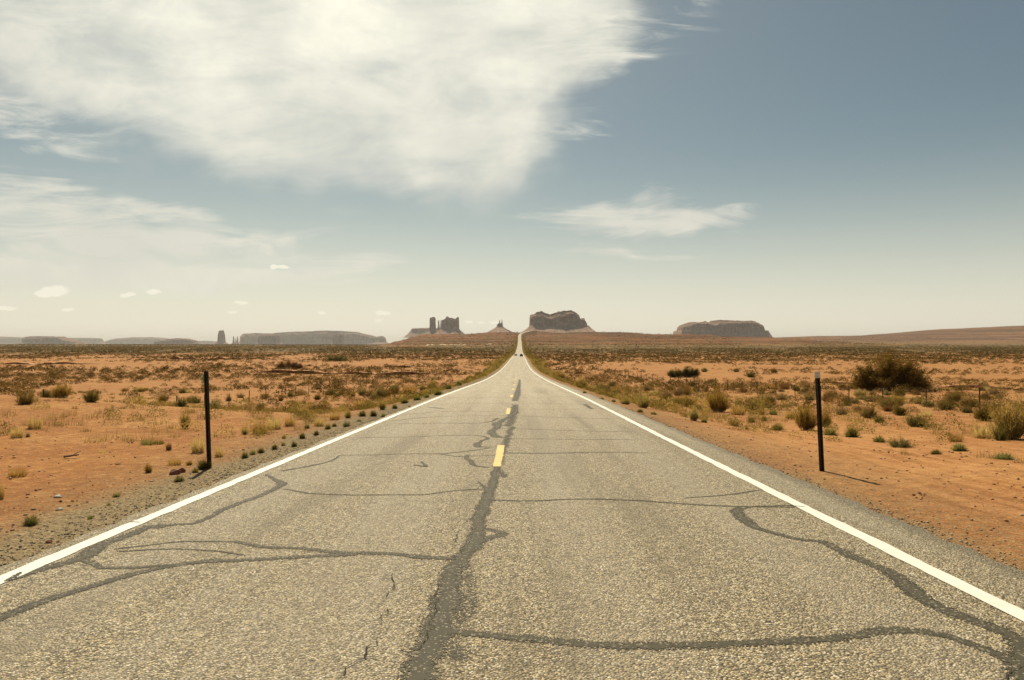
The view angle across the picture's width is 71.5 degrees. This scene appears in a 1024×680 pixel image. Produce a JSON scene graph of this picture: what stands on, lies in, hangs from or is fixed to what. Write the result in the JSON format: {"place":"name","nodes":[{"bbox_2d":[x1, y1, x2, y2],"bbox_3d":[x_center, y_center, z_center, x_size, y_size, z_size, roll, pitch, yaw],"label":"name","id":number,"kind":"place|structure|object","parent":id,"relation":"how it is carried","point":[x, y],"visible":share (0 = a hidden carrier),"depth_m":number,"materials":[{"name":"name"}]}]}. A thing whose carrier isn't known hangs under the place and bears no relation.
{"place":"outdoors","nodes":[
{"label":"outdoors","id":0,"kind":"place"},
{"bbox_2d":[0,331,1023,679],"bbox_3d":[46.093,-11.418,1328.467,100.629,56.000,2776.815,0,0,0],"label":"road","id":1,"kind":"structure","parent":0,"point":[518,517],"depth_m":5.64,"materials":[{"name":"asphalt"}]},
{"bbox_2d":[0,326,1023,570],"bbox_3d":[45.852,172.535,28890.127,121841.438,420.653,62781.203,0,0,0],"label":"ground","id":2,"kind":"structure","parent":0,"point":[932,478],"depth_m":18.20,"materials":[{"name":"sand"}]},
{"bbox_2d":[0,481,5,499],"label":"dry grass clump","id":3,"kind":"object","parent":2,"relation":"on","point":[2,494],"visible":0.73,"depth_m":9.31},
{"bbox_2d":[0,337,23,343],"bbox_3d":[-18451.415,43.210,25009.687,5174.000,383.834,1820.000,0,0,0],"label":"mesa","id":4,"kind":"structure","parent":2,"relation":"on","point":[10,340],"depth_m":24760.23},
{"bbox_2d":[8,425,25,437],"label":"dry grass clump","id":5,"kind":"object","parent":2,"relation":"on","point":[16,434],"visible":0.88,"depth_m":16.40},
{"bbox_2d":[6,466,29,476],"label":"dry grass clump","id":6,"kind":"object","parent":2,"relation":"on","point":[20,473],"visible":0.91,"depth_m":11.23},
{"bbox_2d":[10,387,41,404],"bbox_3d":[-15.936,1.854,23.320,0.822,0.638,0.651,0,0,-18],"label":"desert shrub","id":7,"kind":"object","parent":2,"relation":"on","point":[23,399],"visible":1,"depth_m":23.28,"materials":[{"name":"green plant"}]},
{"bbox_2d":[21,514,41,525],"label":"shrub","id":8,"kind":"object","parent":2,"relation":"on","point":[31,521],"visible":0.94,"depth_m":7.83,"materials":[{"name":"green plant"}]},
{"bbox_2d":[26,414,45,428],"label":"dry grass clump","id":9,"kind":"object","parent":2,"relation":"on","point":[32,425],"visible":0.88,"depth_m":18.40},
{"bbox_2d":[38,389,53,397],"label":"desert shrub","id":10,"kind":"object","parent":2,"relation":"on","point":[47,395],"visible":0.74,"depth_m":73.14,"materials":[{"name":"green plant"}]},
{"bbox_2d":[18,336,88,343],"bbox_3d":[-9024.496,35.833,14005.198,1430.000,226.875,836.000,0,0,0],"label":"mesa","id":11,"kind":"structure","parent":2,"relation":"on","point":[44,340],"depth_m":13847.59,"materials":[{"name":"stone"}]},
{"bbox_2d":[5,362,102,364],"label":"eroded bank","id":12,"kind":"structure","parent":2,"relation":"on","point":[49,363],"depth_m":302.27,"materials":[{"name":"red soil"}]},
{"bbox_2d":[48,381,73,397],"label":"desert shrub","id":13,"kind":"object","parent":2,"relation":"on","point":[59,392],"visible":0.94,"depth_m":76.31,"materials":[{"name":"yellow plant"}]},
{"bbox_2d":[70,338,103,343],"bbox_3d":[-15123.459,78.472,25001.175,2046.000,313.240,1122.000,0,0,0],"label":"mesa","id":14,"kind":"structure","parent":2,"relation":"on","point":[93,340],"depth_m":24884.47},
{"bbox_2d":[82,388,102,401],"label":"desert shrub","id":15,"kind":"object","parent":2,"relation":"on","point":[91,397],"visible":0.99,"depth_m":25.89,"materials":[{"name":"green plant"}]},
{"bbox_2d":[139,438,154,444],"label":"grass clump","id":16,"kind":"object","parent":2,"relation":"on","point":[146,442],"visible":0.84,"depth_m":15.50,"materials":[{"name":"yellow plant"}]},
{"bbox_2d":[143,461,152,472],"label":"broom shrub","id":17,"kind":"object","parent":2,"relation":"on","point":[148,469],"visible":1,"depth_m":11.61,"materials":[{"name":"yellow plant"}]},
{"bbox_2d":[100,337,216,343],"bbox_3d":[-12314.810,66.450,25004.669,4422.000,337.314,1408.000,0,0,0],"label":"mesa","id":18,"kind":"structure","parent":2,"relation":"on","point":[140,340],"depth_m":24723.85,"materials":[{"name":"stone"}]},
{"bbox_2d":[166,457,182,465],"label":"dry grass clump","id":19,"kind":"object","parent":2,"relation":"on","point":[176,462],"visible":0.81,"depth_m":12.59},
{"bbox_2d":[169,469,180,474],"bbox_3d":[-5.405,2.139,11.402,0.176,0.131,0.126,0,0,-17],"label":"rock","id":20,"kind":"object","parent":2,"relation":"on","point":[174,472],"visible":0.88,"depth_m":11.37,"materials":[{"name":"red stone"}]},
{"bbox_2d":[152,338,199,343],"bbox_3d":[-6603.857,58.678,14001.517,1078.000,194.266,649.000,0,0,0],"label":"mesa","id":21,"kind":"structure","parent":2,"relation":"on","point":[179,341],"depth_m":13881.89,"materials":[{"name":"stone"}]},
{"bbox_2d":[173,475,185,481],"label":"shrub","id":22,"kind":"object","parent":2,"relation":"on","point":[179,479],"visible":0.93,"depth_m":10.70,"materials":[{"name":"green plant"}]},
{"bbox_2d":[174,393,190,406],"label":"desert shrub","id":23,"kind":"object","parent":2,"relation":"on","point":[179,403],"visible":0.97,"depth_m":28.97,"materials":[{"name":"green plant"}]},
{"bbox_2d":[177,409,190,428],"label":"broom shrub","id":24,"kind":"object","parent":2,"relation":"on","point":[184,419],"visible":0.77,"depth_m":19.56,"materials":[{"name":"yellow plant"}]},
{"bbox_2d":[190,396,200,403],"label":"desert shrub","id":25,"kind":"object","parent":2,"relation":"on","point":[194,400],"visible":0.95,"depth_m":68.01,"materials":[{"name":"green plant"}]},
{"bbox_2d":[186,436,205,452],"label":"dry grass clump","id":26,"kind":"object","parent":2,"relation":"on","point":[197,448],"visible":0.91,"depth_m":14.25,"materials":[{"name":"plant"}]},
{"bbox_2d":[197,457,210,468],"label":"shrub","id":27,"kind":"object","parent":2,"relation":"on","point":[204,465],"visible":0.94,"depth_m":11.99,"materials":[{"name":"green plant"}]},
{"bbox_2d":[201,371,211,467],"bbox_3d":[-5.235,1.562,12.199,0.128,2.054,0.038,-2,0,0],"label":"roadside post","id":28,"kind":"object","parent":2,"relation":"on","point":[205,378],"visible":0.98,"depth_m":12.20,"materials":[{"name":"metal"}]},
{"bbox_2d":[168,356,247,359],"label":"eroded bank","id":29,"kind":"structure","parent":2,"relation":"on","point":[175,357],"depth_m":435.15,"materials":[{"name":"red soil"}]},
{"bbox_2d":[197,395,223,408],"bbox_3d":[-16.413,3.526,38.824,1.248,1.116,1.464,0,0,4],"label":"desert shrub","id":30,"kind":"object","parent":2,"relation":"on","point":[213,404],"visible":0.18,"depth_m":38.86,"materials":[{"name":"green plant"}]},
{"bbox_2d":[5,368,421,406],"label":"barbed wire fence","id":31,"kind":"object","parent":2,"relation":"on","point":[256,391],"visible":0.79,"depth_m":72.51,"materials":[{"name":"metal"}]},
{"bbox_2d":[214,444,223,456],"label":"dry grass clump","id":32,"kind":"object","parent":2,"relation":"on","point":[218,451],"visible":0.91,"depth_m":13.73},
{"bbox_2d":[214,330,227,343],"bbox_3d":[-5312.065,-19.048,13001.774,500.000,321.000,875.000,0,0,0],"label":"butte","id":33,"kind":"object","parent":2,"relation":"on","point":[221,337],"visible":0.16,"depth_m":12957.16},
{"bbox_2d":[250,420,267,433],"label":"dry grass clump","id":34,"kind":"object","parent":2,"relation":"on","point":[260,425],"visible":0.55,"depth_m":18.34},
{"bbox_2d":[256,334,281,344],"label":"butte","id":35,"kind":"object","parent":2,"relation":"on","point":[269,339],"visible":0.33,"depth_m":13408.13,"materials":[{"name":"stone"}]},
{"bbox_2d":[265,417,283,428],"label":"dry grass clump","id":36,"kind":"object","parent":2,"relation":"on","point":[275,425],"visible":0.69,"depth_m":19.56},
{"bbox_2d":[283,416,295,425],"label":"dry grass clump","id":37,"kind":"object","parent":2,"relation":"on","point":[291,422],"visible":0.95,"depth_m":20.39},
{"bbox_2d":[276,359,304,368],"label":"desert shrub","id":38,"kind":"object","parent":2,"relation":"on","point":[282,364],"visible":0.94,"depth_m":227.05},
{"bbox_2d":[239,330,388,344],"bbox_3d":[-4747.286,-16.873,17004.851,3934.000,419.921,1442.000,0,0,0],"label":"mesa","id":39,"kind":"structure","parent":2,"relation":"on","point":[313,337],"depth_m":16749.12,"materials":[{"name":"stone"}]},
{"bbox_2d":[312,416,326,425],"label":"dry grass clump","id":40,"kind":"object","parent":2,"relation":"on","point":[320,422],"visible":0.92,"depth_m":20.38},
{"bbox_2d":[329,410,340,419],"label":"dry grass clump","id":41,"kind":"object","parent":2,"relation":"on","point":[333,416],"visible":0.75,"depth_m":22.62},
{"bbox_2d":[326,355,347,360],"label":"tamarisk bush","id":42,"kind":"object","parent":2,"relation":"on","point":[333,358],"visible":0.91,"depth_m":380.01,"materials":[{"name":"green plant"}]},
{"bbox_2d":[331,334,344,343],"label":"butte","id":43,"kind":"object","parent":2,"relation":"on","point":[337,338],"visible":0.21,"depth_m":13436.14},
{"bbox_2d":[260,369,434,374],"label":"eroded bank","id":44,"kind":"structure","parent":2,"relation":"on","point":[295,371],"depth_m":182.97,"materials":[{"name":"red soil"}]},
{"bbox_2d":[357,386,368,394],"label":"desert shrub","id":45,"kind":"object","parent":2,"relation":"on","point":[360,392],"visible":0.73,"depth_m":80.33,"materials":[{"name":"green plant"}]},
{"bbox_2d":[374,383,387,396],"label":"desert shrub","id":46,"kind":"object","parent":2,"relation":"on","point":[380,391],"visible":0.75,"depth_m":76.53,"materials":[{"name":"green plant"}]},
{"bbox_2d":[377,399,387,409],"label":"broom shrub","id":47,"kind":"object","parent":2,"relation":"on","point":[382,406],"visible":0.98,"depth_m":27.91,"materials":[{"name":"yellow plant"}]},
{"bbox_2d":[402,383,416,393],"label":"dry grass clump","id":48,"kind":"object","parent":2,"relation":"on","point":[408,387],"visible":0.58,"depth_m":87.53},
{"bbox_2d":[402,328,437,337],"bbox_3d":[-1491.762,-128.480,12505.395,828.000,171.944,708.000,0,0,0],"label":"mesa","id":49,"kind":"structure","parent":2,"relation":"on","point":[413,332],"depth_m":12361.04,"materials":[{"name":"stone"}]},
{"bbox_2d":[423,316,463,334],"bbox_3d":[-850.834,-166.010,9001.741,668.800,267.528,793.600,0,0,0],"label":"butte","id":50,"kind":"object","parent":2,"relation":"on","point":[448,325],"visible":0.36,"depth_m":8930.10,"materials":[{"name":"stone"}]},
{"bbox_2d":[486,320,512,332],"bbox_3d":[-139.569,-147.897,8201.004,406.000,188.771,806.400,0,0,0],"label":"butte","id":51,"kind":"object","parent":2,"relation":"on","point":[499,328],"visible":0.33,"depth_m":8092.50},
{"bbox_2d":[0,336,1000,441],"bbox_3d":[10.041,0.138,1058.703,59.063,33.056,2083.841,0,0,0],"label":"verge growth","id":52,"kind":"object","parent":2,"relation":"on","point":[540,367],"visible":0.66,"depth_m":31.81,"materials":[{"name":"green plant"}]},
{"bbox_2d":[0,328,1023,412],"bbox_3d":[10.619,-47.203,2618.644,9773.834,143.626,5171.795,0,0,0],"label":"desert scrub","id":53,"kind":"object","parent":2,"relation":"on","point":[1003,351],"visible":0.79,"depth_m":292.25,"materials":[{"name":"green plant"}]},
{"bbox_2d":[0,380,1023,462],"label":"dry grass","id":54,"kind":"structure","parent":2,"relation":"on","point":[268,411],"depth_m":26.34,"materials":[{"name":"plant"}]},
{"bbox_2d":[0,398,1023,544],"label":"sand clods","id":55,"kind":"object","parent":2,"relation":"on","point":[920,493],"visible":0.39,"depth_m":13.26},
{"bbox_2d":[523,310,595,332],"bbox_3d":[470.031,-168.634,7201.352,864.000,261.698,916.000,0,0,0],"label":"butte","id":56,"kind":"object","parent":2,"relation":"on","point":[564,321],"visible":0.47,"depth_m":7052.87,"materials":[{"name":"stone"}]},
{"bbox_2d":[574,375,587,387],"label":"broom shrub","id":57,"kind":"object","parent":2,"relation":"on","point":[579,381],"visible":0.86,"depth_m":66.67,"materials":[{"name":"yellow plant"}]},
{"bbox_2d":[595,380,613,393],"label":"desert shrub","id":58,"kind":"object","parent":2,"relation":"on","point":[606,387],"visible":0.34,"depth_m":72.70,"materials":[{"name":"green plant"}]},
{"bbox_2d":[619,396,631,404],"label":"broom shrub","id":59,"kind":"object","parent":2,"relation":"on","point":[626,401],"visible":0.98,"depth_m":32.33,"materials":[{"name":"yellow plant"}]},
{"bbox_2d":[633,392,652,407],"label":"broom shrub","id":60,"kind":"object","parent":2,"relation":"on","point":[643,403],"visible":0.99,"depth_m":31.61,"materials":[{"name":"yellow plant"}]},
{"bbox_2d":[659,388,672,398],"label":"dry shrub","id":61,"kind":"object","parent":2,"relation":"on","point":[665,393],"visible":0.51,"depth_m":60.04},
{"bbox_2d":[670,384,683,395],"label":"dry shrub","id":62,"kind":"object","parent":2,"relation":"on","point":[677,392],"visible":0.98,"depth_m":66.61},
{"bbox_2d":[675,383,691,393],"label":"dry shrub","id":63,"kind":"object","parent":2,"relation":"on","point":[680,386],"visible":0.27,"depth_m":71.07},
{"bbox_2d":[666,366,701,377],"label":"tamarisk bush","id":64,"kind":"object","parent":2,"relation":"on","point":[686,372],"visible":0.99,"depth_m":148.81,"materials":[{"name":"green plant"}]},
{"bbox_2d":[679,394,699,406],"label":"broom shrub","id":65,"kind":"object","parent":2,"relation":"on","point":[688,401],"visible":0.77,"depth_m":43.25,"materials":[{"name":"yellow plant"}]},
{"bbox_2d":[688,403,698,420],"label":"broom shrub","id":66,"kind":"object","parent":2,"relation":"on","point":[694,416],"visible":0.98,"depth_m":23.75,"materials":[{"name":"yellow plant"}]},
{"bbox_2d":[703,383,731,411],"bbox_3d":[10.020,2.818,34.659,1.558,1.487,1.644,0,0,3],"label":"broom shrub","id":67,"kind":"object","parent":2,"relation":"on","point":[719,403],"visible":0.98,"depth_m":34.49,"materials":[{"name":"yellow plant"}]},
{"bbox_2d":[673,320,772,337],"bbox_3d":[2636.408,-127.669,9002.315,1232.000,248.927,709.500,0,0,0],"label":"mesa","id":68,"kind":"structure","parent":2,"relation":"on","point":[729,328],"depth_m":8773.93,"materials":[{"name":"stone"}]},
{"bbox_2d":[730,402,745,414],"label":"dry grass clump","id":69,"kind":"object","parent":2,"relation":"on","point":[737,411],"visible":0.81,"depth_m":31.55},
{"bbox_2d":[761,393,776,404],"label":"desert shrub","id":70,"kind":"object","parent":2,"relation":"on","point":[773,400],"visible":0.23,"depth_m":44.02,"materials":[{"name":"green plant"}]},
{"bbox_2d":[774,391,788,399],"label":"dry shrub","id":71,"kind":"object","parent":2,"relation":"on","point":[781,397],"visible":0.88,"depth_m":54.72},
{"bbox_2d":[800,392,815,400],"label":"desert shrub","id":72,"kind":"object","parent":2,"relation":"on","point":[810,397],"visible":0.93,"depth_m":56.52,"materials":[{"name":"green plant"}]},
{"bbox_2d":[793,402,823,429],"bbox_3d":[8.934,2.217,21.423,0.950,1.088,0.748,0,0,40],"label":"broom shrub","id":73,"kind":"object","parent":2,"relation":"on","point":[807,421],"visible":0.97,"depth_m":21.37,"materials":[{"name":"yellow plant"}]},
{"bbox_2d":[602,367,1022,407],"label":"barbed wire fence","id":74,"kind":"object","parent":2,"relation":"on","point":[806,387],"visible":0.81,"depth_m":62.72,"materials":[{"name":"metal"}]},
{"bbox_2d":[814,372,824,470],"bbox_3d":[5.091,1.546,11.760,0.095,2.043,0.045,-3,0,0],"label":"roadside post","id":75,"kind":"object","parent":2,"relation":"on","point":[819,421],"visible":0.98,"depth_m":11.76,"materials":[{"name":"metal"}]},
{"bbox_2d":[822,405,833,426],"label":"broom shrub","id":76,"kind":"object","parent":2,"relation":"on","point":[827,418],"visible":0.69,"depth_m":23.04,"materials":[{"name":"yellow plant"}]},
{"bbox_2d":[822,392,833,401],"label":"dry shrub","id":77,"kind":"object","parent":2,"relation":"on","point":[826,396],"visible":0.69,"depth_m":52.29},
{"bbox_2d":[823,427,838,435],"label":"green tuft","id":78,"kind":"object","parent":2,"relation":"on","point":[832,431],"visible":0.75,"depth_m":19.67,"materials":[{"name":"green plant"}]},
{"bbox_2d":[834,405,848,414],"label":"dry shrub","id":79,"kind":"object","parent":2,"relation":"on","point":[839,411],"visible":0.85,"depth_m":31.76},
{"bbox_2d":[842,425,860,437],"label":"green tuft","id":80,"kind":"object","parent":2,"relation":"on","point":[852,432],"visible":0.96,"depth_m":19.08,"materials":[{"name":"green plant"}]},
{"bbox_2d":[856,402,877,417],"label":"desert shrub","id":81,"kind":"object","parent":2,"relation":"on","point":[866,413],"visible":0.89,"depth_m":28.77,"materials":[{"name":"green plant"}]},
{"bbox_2d":[860,394,878,401],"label":"desert shrub","id":82,"kind":"object","parent":2,"relation":"on","point":[869,397],"visible":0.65,"depth_m":54.52,"materials":[{"name":"green plant"}]},
{"bbox_2d":[872,436,883,441],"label":"green tuft","id":83,"kind":"object","parent":2,"relation":"on","point":[880,439],"visible":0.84,"depth_m":17.08,"materials":[{"name":"green plant"}]},
{"bbox_2d":[875,394,897,406],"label":"desert shrub","id":84,"kind":"object","parent":2,"relation":"on","point":[887,401],"visible":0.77,"depth_m":41.42,"materials":[{"name":"green plant"}]},
{"bbox_2d":[879,403,894,411],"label":"dry shrub","id":85,"kind":"object","parent":2,"relation":"on","point":[887,408],"visible":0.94,"depth_m":34.91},
{"bbox_2d":[846,346,934,390],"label":"tamarisk bush","id":86,"kind":"object","parent":2,"relation":"on","point":[888,375],"visible":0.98,"depth_m":80.37,"materials":[{"name":"green plant"}]},
{"bbox_2d":[889,391,907,405],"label":"broom shrub","id":87,"kind":"object","parent":2,"relation":"on","point":[901,401],"visible":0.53,"depth_m":44.02,"materials":[{"name":"yellow plant"}]},
{"bbox_2d":[891,385,908,396],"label":"desert shrub","id":88,"kind":"object","parent":2,"relation":"on","point":[896,392],"visible":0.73,"depth_m":65.31,"materials":[{"name":"green plant"}]},
{"bbox_2d":[889,403,913,415],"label":"desert shrub","id":89,"kind":"object","parent":2,"relation":"on","point":[898,411],"visible":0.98,"depth_m":31.33,"materials":[{"name":"green plant"}]},
{"bbox_2d":[883,435,923,447],"bbox_3d":[8.564,2.216,15.670,0.610,0.346,0.766,0,0,-29],"label":"desert shrub","id":90,"kind":"object","parent":2,"relation":"on","point":[899,444],"visible":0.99,"depth_m":15.60,"materials":[{"name":"green plant"}]},
{"bbox_2d":[903,412,933,426],"bbox_3d":[13.091,2.506,22.972,0.999,0.652,0.795,0,0,15],"label":"desert shrub","id":91,"kind":"object","parent":2,"relation":"on","point":[913,421],"visible":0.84,"depth_m":22.92,"materials":[{"name":"green plant"}]},
{"bbox_2d":[918,409,932,416],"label":"dry grass clump","id":92,"kind":"object","parent":2,"relation":"on","point":[928,413],"visible":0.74,"depth_m":30.18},
{"bbox_2d":[917,399,935,406],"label":"desert shrub","id":93,"kind":"object","parent":2,"relation":"on","point":[924,403],"visible":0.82,"depth_m":42.59,"materials":[{"name":"green plant"}]},
{"bbox_2d":[928,448,943,454],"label":"shrub","id":94,"kind":"object","parent":2,"relation":"on","point":[936,452],"visible":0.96,"depth_m":14.17,"materials":[{"name":"green plant"}]},
{"bbox_2d":[934,397,960,409],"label":"desert shrub","id":95,"kind":"object","parent":2,"relation":"on","point":[942,406],"visible":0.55,"depth_m":38.33,"materials":[{"name":"green plant"}]},
{"bbox_2d":[942,389,966,400],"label":"desert shrub","id":96,"kind":"object","parent":2,"relation":"on","point":[956,395],"visible":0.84,"depth_m":56.22,"materials":[{"name":"green plant"}]},
{"bbox_2d":[945,432,964,441],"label":"dry grass clump","id":97,"kind":"object","parent":2,"relation":"on","point":[957,439],"visible":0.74,"depth_m":17.32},
{"bbox_2d":[949,441,968,450],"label":"green tuft","id":98,"kind":"object","parent":2,"relation":"on","point":[959,447],"visible":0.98,"depth_m":15.05,"materials":[{"name":"green plant"}]},
{"bbox_2d":[960,405,973,412],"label":"desert shrub","id":99,"kind":"object","parent":2,"relation":"on","point":[966,410],"visible":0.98,"depth_m":33.95,"materials":[{"name":"green plant"}]},
{"bbox_2d":[959,396,980,406],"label":"desert shrub","id":100,"kind":"object","parent":2,"relation":"on","point":[972,403],"visible":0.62,"depth_m":42.62,"materials":[{"name":"green plant"}]},
{"bbox_2d":[933,385,1023,389],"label":"eroded bank","id":101,"kind":"structure","parent":2,"relation":"on","point":[974,386],"depth_m":99.48,"materials":[{"name":"red soil"}]},
{"bbox_2d":[969,423,996,438],"bbox_3d":[12.112,2.305,18.293,0.902,0.454,0.883,0,0,-16],"label":"dry grass clump","id":102,"kind":"object","parent":2,"relation":"on","point":[975,433],"visible":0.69,"depth_m":18.19,"materials":[{"name":"plant"}]},
{"bbox_2d":[973,397,994,420],"bbox_3d":[17.815,2.615,26.803,0.812,0.930,1.020,0,0,41],"label":"desert shrub","id":103,"kind":"object","parent":2,"relation":"on","point":[982,412],"visible":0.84,"depth_m":26.75,"materials":[{"name":"green plant"}]},
{"bbox_2d":[978,390,992,398],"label":"desert shrub","id":104,"kind":"object","parent":2,"relation":"on","point":[983,394],"visible":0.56,"depth_m":59.34,"materials":[{"name":"green plant"}]},
{"bbox_2d":[983,386,1003,394],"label":"dry shrub","id":105,"kind":"object","parent":2,"relation":"on","point":[993,391],"visible":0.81,"depth_m":68.70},
{"bbox_2d":[993,425,1010,440],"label":"desert shrub","id":106,"kind":"object","parent":2,"relation":"on","point":[1001,437],"visible":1,"depth_m":17.46,"materials":[{"name":"green plant"}]},
{"bbox_2d":[983,390,1023,439],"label":"broom shrub","id":107,"kind":"object","parent":2,"relation":"on","point":[1005,419],"visible":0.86,"depth_m":17.85,"materials":[{"name":"yellow plant"}]},
{"bbox_2d":[992,452,1016,459],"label":"green tuft","id":108,"kind":"object","parent":2,"relation":"on","point":[1002,456],"visible":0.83,"depth_m":13.23,"materials":[{"name":"green plant"}]},
{"bbox_2d":[0,408,1023,571],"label":"gravel","id":109,"kind":"structure","parent":0,"point":[361,422],"depth_m":8.66,"materials":[{"name":"gravel"}]},
{"bbox_2d":[0,0,1023,343],"label":"sky","id":110,"kind":"structure","parent":0,"point":[196,170],"materials":[{"name":"blue"}]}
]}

